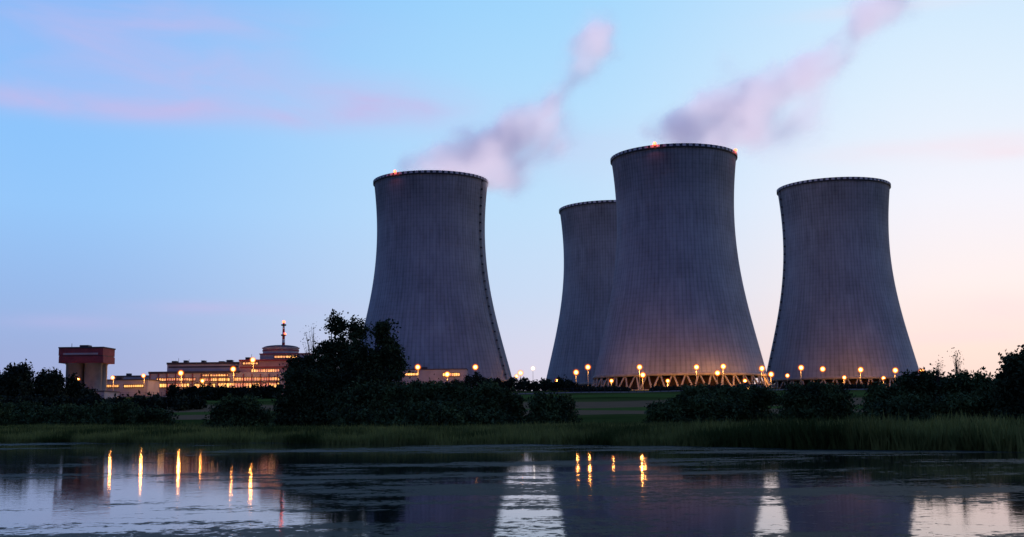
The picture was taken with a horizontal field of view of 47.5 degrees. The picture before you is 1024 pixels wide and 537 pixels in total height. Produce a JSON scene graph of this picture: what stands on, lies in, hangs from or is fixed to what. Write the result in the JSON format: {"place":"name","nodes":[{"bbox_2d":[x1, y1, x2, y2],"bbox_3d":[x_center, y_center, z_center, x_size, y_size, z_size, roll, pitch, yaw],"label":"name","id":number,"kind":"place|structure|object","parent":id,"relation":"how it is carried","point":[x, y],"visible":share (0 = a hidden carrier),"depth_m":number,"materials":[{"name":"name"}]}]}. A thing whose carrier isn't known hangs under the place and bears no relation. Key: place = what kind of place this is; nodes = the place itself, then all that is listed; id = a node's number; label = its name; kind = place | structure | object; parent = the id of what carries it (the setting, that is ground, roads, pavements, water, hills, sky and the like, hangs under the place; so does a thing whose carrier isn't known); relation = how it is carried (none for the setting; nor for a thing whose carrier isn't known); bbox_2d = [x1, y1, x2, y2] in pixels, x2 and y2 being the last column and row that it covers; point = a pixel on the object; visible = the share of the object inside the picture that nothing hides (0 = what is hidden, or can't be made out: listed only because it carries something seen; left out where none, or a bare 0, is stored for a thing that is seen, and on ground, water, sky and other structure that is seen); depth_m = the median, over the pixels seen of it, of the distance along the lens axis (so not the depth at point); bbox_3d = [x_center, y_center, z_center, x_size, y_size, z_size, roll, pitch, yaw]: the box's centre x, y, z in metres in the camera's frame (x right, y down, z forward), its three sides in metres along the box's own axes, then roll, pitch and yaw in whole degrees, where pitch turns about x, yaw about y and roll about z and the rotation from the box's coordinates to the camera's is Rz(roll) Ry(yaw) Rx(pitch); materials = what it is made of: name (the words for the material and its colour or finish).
{"place":"outdoors","nodes":[
{"label":"outdoors","id":0,"kind":"place"},
{"bbox_2d":[4,388,983,450],"bbox_3d":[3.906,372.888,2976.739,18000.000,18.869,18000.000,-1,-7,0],"label":"ground","id":1,"kind":"structure","parent":0,"point":[613,407],"depth_m":336.41,"materials":[{"name":"green plant"}]},
{"bbox_2d":[0,358,100,400],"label":"tree row","id":2,"kind":"object","parent":1,"relation":"on","point":[20,379],"visible":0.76,"depth_m":389.72,"materials":[{"name":"green plant"}]},
{"bbox_2d":[0,398,182,425],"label":"bush","id":3,"kind":"object","parent":1,"relation":"on","point":[126,412],"visible":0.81,"depth_m":192.81,"materials":[{"name":"green plant"}]},
{"bbox_2d":[94,391,118,398],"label":"plinth","id":4,"kind":"structure","parent":1,"relation":"on","point":[107,394],"depth_m":538.89,"materials":[{"name":"concrete"}]},
{"bbox_2d":[65,363,107,390],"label":"concrete silos","id":5,"kind":"object","parent":4,"relation":"on","point":[94,375],"visible":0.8,"depth_m":540.09,"materials":[{"name":"grey concrete"}]},
{"bbox_2d":[58,348,114,363],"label":"red head","id":6,"kind":"object","parent":5,"relation":"on","point":[106,352],"visible":0.79,"depth_m":539.70},
{"bbox_2d":[60,356,97,362],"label":"cladding ribs","id":7,"kind":"object","parent":6,"relation":"attached to","point":[82,359],"visible":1,"depth_m":539.14,"materials":[{"name":"metal"}]},
{"bbox_2d":[63,353,97,354],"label":"white sign band","id":8,"kind":"object","parent":6,"relation":"attached to","point":[80,353],"visible":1,"depth_m":539.43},
{"bbox_2d":[58,347,115,356],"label":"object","id":9,"kind":"object","parent":6,"relation":"on","point":[90,347],"visible":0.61,"depth_m":539.87,"materials":[{"name":"concrete"}]},
{"bbox_2d":[107,380,159,395],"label":"walls","id":10,"kind":"structure","parent":1,"relation":"on","point":[151,386],"depth_m":587.62,"materials":[{"name":"beige concrete"}]},
{"bbox_2d":[123,384,143,387],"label":"window frames","id":11,"kind":"structure","parent":10,"relation":"attached to","point":[134,385],"depth_m":587.03,"materials":[{"name":"metal"}]},
{"bbox_2d":[107,377,160,380],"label":"roof","id":12,"kind":"structure","parent":10,"relation":"on","point":[119,378],"depth_m":587.49,"materials":[{"name":"concrete"}]},
{"bbox_2d":[114,373,148,378],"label":"workshop building","id":13,"kind":"structure","parent":12,"relation":"on","point":[129,376],"depth_m":637.82,"materials":[{"name":"concrete"}]},
{"bbox_2d":[150,372,285,395],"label":"turbine hall","id":14,"kind":"structure","parent":1,"relation":"on","point":[239,374],"depth_m":617.88,"materials":[{"name":"beige concrete"}]},
{"bbox_2d":[148,371,240,373],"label":"hall roof","id":15,"kind":"structure","parent":14,"relation":"on","point":[171,372],"depth_m":617.71,"materials":[{"name":"concrete"}]},
{"bbox_2d":[167,364,238,370],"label":"storey","id":16,"kind":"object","parent":15,"relation":"on","point":[204,369],"visible":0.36,"depth_m":630.43,"materials":[{"name":"beige concrete"}]},
{"bbox_2d":[167,362,238,367],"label":"roof","id":17,"kind":"structure","parent":16,"relation":"on","point":[201,363],"depth_m":630.35,"materials":[{"name":"concrete"}]},
{"bbox_2d":[172,355,251,361],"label":"roof plant","id":18,"kind":"object","parent":17,"relation":"on","point":[247,358],"visible":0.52,"depth_m":636.99,"materials":[{"name":"metal"}]},
{"bbox_2d":[149,374,285,393],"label":"pilasters","id":19,"kind":"object","parent":14,"relation":"attached to","point":[217,379],"visible":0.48,"depth_m":617.11,"materials":[{"name":"beige concrete"}]},
{"bbox_2d":[159,383,189,387],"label":"window frames","id":20,"kind":"structure","parent":19,"relation":"attached to","point":[173,383],"depth_m":616.95,"materials":[{"name":"metal"}]},
{"bbox_2d":[160,384,188,386],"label":"lit windows","id":21,"kind":"structure","parent":20,"relation":"attached to","point":[164,385],"depth_m":617.17,"materials":[{"name":"yellow glass"}]},
{"bbox_2d":[156,377,195,380],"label":"window frames","id":22,"kind":"structure","parent":19,"relation":"attached to","point":[178,379],"depth_m":617.34,"materials":[{"name":"metal"}]},
{"bbox_2d":[157,378,194,380],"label":"lit windows","id":23,"kind":"structure","parent":22,"relation":"attached to","point":[163,379],"depth_m":617.57,"materials":[{"name":"yellow glass"}]},
{"bbox_2d":[199,378,229,381],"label":"window frames","id":24,"kind":"structure","parent":19,"relation":"attached to","point":[214,379],"depth_m":617.30,"materials":[{"name":"metal"}]},
{"bbox_2d":[201,378,228,380],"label":"lit windows","id":25,"kind":"structure","parent":24,"relation":"attached to","point":[206,379],"depth_m":617.53,"materials":[{"name":"yellow glass"}]},
{"bbox_2d":[202,374,228,376],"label":"window frames","id":26,"kind":"structure","parent":19,"relation":"attached to","point":[215,375],"depth_m":617.34,"materials":[{"name":"metal"}]},
{"bbox_2d":[220,382,278,386],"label":"window frames","id":27,"kind":"structure","parent":19,"relation":"attached to","point":[253,382],"depth_m":616.96,"materials":[{"name":"metal"}]},
{"bbox_2d":[218,383,278,387],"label":"lit windows","id":28,"kind":"structure","parent":27,"relation":"attached to","point":[246,384],"depth_m":617.18,"materials":[{"name":"yellow glass"}]},
{"bbox_2d":[235,377,279,380],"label":"window frames","id":29,"kind":"structure","parent":19,"relation":"attached to","point":[256,378],"depth_m":617.30,"materials":[{"name":"metal"}]},
{"bbox_2d":[235,377,278,380],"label":"lit windows","id":30,"kind":"structure","parent":29,"relation":"attached to","point":[248,379],"depth_m":617.51,"materials":[{"name":"yellow glass"}]},
{"bbox_2d":[239,361,291,371],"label":"reactor annex","id":31,"kind":"object","parent":14,"relation":"on","point":[267,363],"visible":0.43,"depth_m":621.61,"materials":[{"name":"beige concrete"}]},
{"bbox_2d":[239,359,291,367],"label":"annex roof","id":32,"kind":"structure","parent":31,"relation":"on","point":[266,360],"depth_m":621.43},
{"bbox_2d":[260,354,308,358],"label":"annex top","id":33,"kind":"object","parent":32,"relation":"on","point":[270,356],"visible":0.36,"depth_m":631.19,"materials":[{"name":"concrete"}]},
{"bbox_2d":[262,345,299,352],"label":"reactor containment","id":34,"kind":"structure","parent":33,"relation":"on","point":[280,347],"depth_m":635.49,"materials":[{"name":"concrete"}]},
{"bbox_2d":[262,349,298,351],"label":"containment band","id":35,"kind":"object","parent":34,"relation":"attached to","point":[280,349],"visible":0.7,"depth_m":635.12,"materials":[{"name":"grey concrete"}]},
{"bbox_2d":[281,320,285,344],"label":"vent stack","id":36,"kind":"object","parent":34,"relation":"on","point":[283,334],"visible":1,"depth_m":644.03,"materials":[{"name":"red paint"}]},
{"bbox_2d":[259,353,308,354],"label":"annex top roof","id":37,"kind":"structure","parent":33,"relation":"on","point":[279,353],"depth_m":630.99,"materials":[{"name":"grey metal"}]},
{"bbox_2d":[251,368,279,371],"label":"window frames","id":38,"kind":"structure","parent":14,"relation":"on","point":[267,369],"depth_m":620.87,"materials":[{"name":"metal"}]},
{"bbox_2d":[252,369,278,371],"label":"lit windows","id":39,"kind":"structure","parent":38,"relation":"attached to","point":[263,370],"depth_m":621.09,"materials":[{"name":"yellow glass"}]},
{"bbox_2d":[201,392,279,428],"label":"bush","id":40,"kind":"object","parent":1,"relation":"on","point":[239,411],"visible":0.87,"depth_m":147.61,"materials":[{"name":"green plant"}]},
{"bbox_2d":[265,363,356,426],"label":"bush","id":41,"kind":"object","parent":1,"relation":"on","point":[303,401],"visible":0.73,"depth_m":175.65,"materials":[{"name":"green plant"}]},
{"bbox_2d":[300,325,321,354],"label":"dead tree","id":42,"kind":"object","parent":1,"relation":"on","point":[310,340],"visible":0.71,"depth_m":191.75,"materials":[{"name":"brown plant"}]},
{"bbox_2d":[279,308,371,385],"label":"willow tree","id":43,"kind":"object","parent":1,"relation":"on","point":[326,353],"visible":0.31,"depth_m":188.83,"materials":[{"name":"green plant"}]},
{"bbox_2d":[332,318,413,391],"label":"willow tree","id":44,"kind":"object","parent":1,"relation":"on","point":[386,362],"visible":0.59,"depth_m":180.56,"materials":[{"name":"green plant"}]},
{"bbox_2d":[323,373,528,427],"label":"bush","id":45,"kind":"object","parent":1,"relation":"on","point":[440,403],"visible":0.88,"depth_m":156.11,"materials":[{"name":"green plant"}]},
{"bbox_2d":[399,369,466,384],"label":"walls","id":46,"kind":"structure","parent":1,"relation":"on","point":[424,375],"depth_m":717.41,"materials":[{"name":"concrete"}]},
{"bbox_2d":[407,367,467,370],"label":"roof","id":47,"kind":"structure","parent":46,"relation":"on","point":[423,368],"depth_m":717.55,"materials":[{"name":"concrete"}]},
{"bbox_2d":[362,170,511,387],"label":"cooling tower","id":48,"kind":"structure","parent":1,"relation":"on","point":[431,292],"depth_m":803.03,"materials":[{"name":"concrete"}]},
{"bbox_2d":[0,371,999,410],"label":"hedge","id":49,"kind":"object","parent":1,"relation":"on","point":[188,398],"visible":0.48,"depth_m":492.81,"materials":[{"name":"green plant"}]},
{"bbox_2d":[119,385,895,396],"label":"perimeter fence","id":50,"kind":"object","parent":1,"relation":"on","point":[585,392],"visible":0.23,"depth_m":583.87,"materials":[{"name":"metal"}]},
{"bbox_2d":[0,408,1023,451],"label":"shore grass","id":51,"kind":"structure","parent":1,"relation":"on","point":[986,434],"depth_m":89.46,"materials":[{"name":"green plant"}]},
{"bbox_2d":[518,388,582,423],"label":"bush","id":52,"kind":"object","parent":1,"relation":"on","point":[543,407],"visible":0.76,"depth_m":152.00,"materials":[{"name":"green plant"}]},
{"bbox_2d":[546,200,616,389],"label":"cooling tower","id":53,"kind":"structure","parent":1,"relation":"on","point":[589,231],"depth_m":922.74,"materials":[{"name":"concrete"}]},
{"bbox_2d":[642,392,694,424],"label":"bush","id":54,"kind":"object","parent":1,"relation":"on","point":[673,409],"visible":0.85,"depth_m":124.07,"materials":[{"name":"green plant"}]},
{"bbox_2d":[591,142,771,389],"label":"cooling tower","id":55,"kind":"structure","parent":1,"relation":"on","point":[678,309],"depth_m":729.19,"materials":[{"name":"concrete"}]},
{"bbox_2d":[678,379,785,423],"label":"bush","id":56,"kind":"object","parent":1,"relation":"on","point":[723,402],"visible":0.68,"depth_m":127.21,"materials":[{"name":"green plant"}]},
{"bbox_2d":[770,380,860,421],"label":"bush","id":57,"kind":"object","parent":1,"relation":"on","point":[822,399],"visible":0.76,"depth_m":120.98,"materials":[{"name":"green plant"}]},
{"bbox_2d":[763,177,918,388],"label":"cooling tower","id":58,"kind":"structure","parent":1,"relation":"on","point":[840,316],"depth_m":839.20,"materials":[{"name":"concrete"}]},
{"bbox_2d":[852,363,1004,422],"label":"bush","id":59,"kind":"object","parent":1,"relation":"on","point":[915,395],"visible":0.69,"depth_m":103.84,"materials":[{"name":"green plant"}]},
{"bbox_2d":[930,355,945,393],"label":"dead tree","id":60,"kind":"object","parent":1,"relation":"on","point":[938,377],"visible":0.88,"depth_m":106.51,"materials":[{"name":"brown plant"}]},
{"bbox_2d":[947,347,963,371],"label":"dead tree","id":61,"kind":"object","parent":1,"relation":"on","point":[955,363],"visible":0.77,"depth_m":106.61,"materials":[{"name":"brown plant"}]},
{"bbox_2d":[985,344,1023,421],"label":"broadleaf tree","id":62,"kind":"object","parent":1,"relation":"on","point":[1008,387],"visible":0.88,"depth_m":98.34,"materials":[{"name":"green plant"}]},
{"bbox_2d":[0,442,1023,536],"bbox_3d":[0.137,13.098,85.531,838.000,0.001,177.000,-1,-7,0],"label":"pond water","id":63,"kind":"structure","parent":0,"point":[63,489],"depth_m":34.42,"materials":[{"name":"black liquid"}]},
{"bbox_2d":[0,0,1023,390],"label":"sky","id":64,"kind":"structure","parent":0,"point":[189,180],"materials":[{"name":"blue"}]},
{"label":"window frames","id":65,"kind":"object","parent":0,"visible":0},
{"bbox_2d":[443,373,459,375],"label":"lit windows","id":66,"kind":"structure","parent":65,"relation":"attached to","point":[450,374],"depth_m":717.36,"materials":[{"name":"yellow glass"}]}
]}

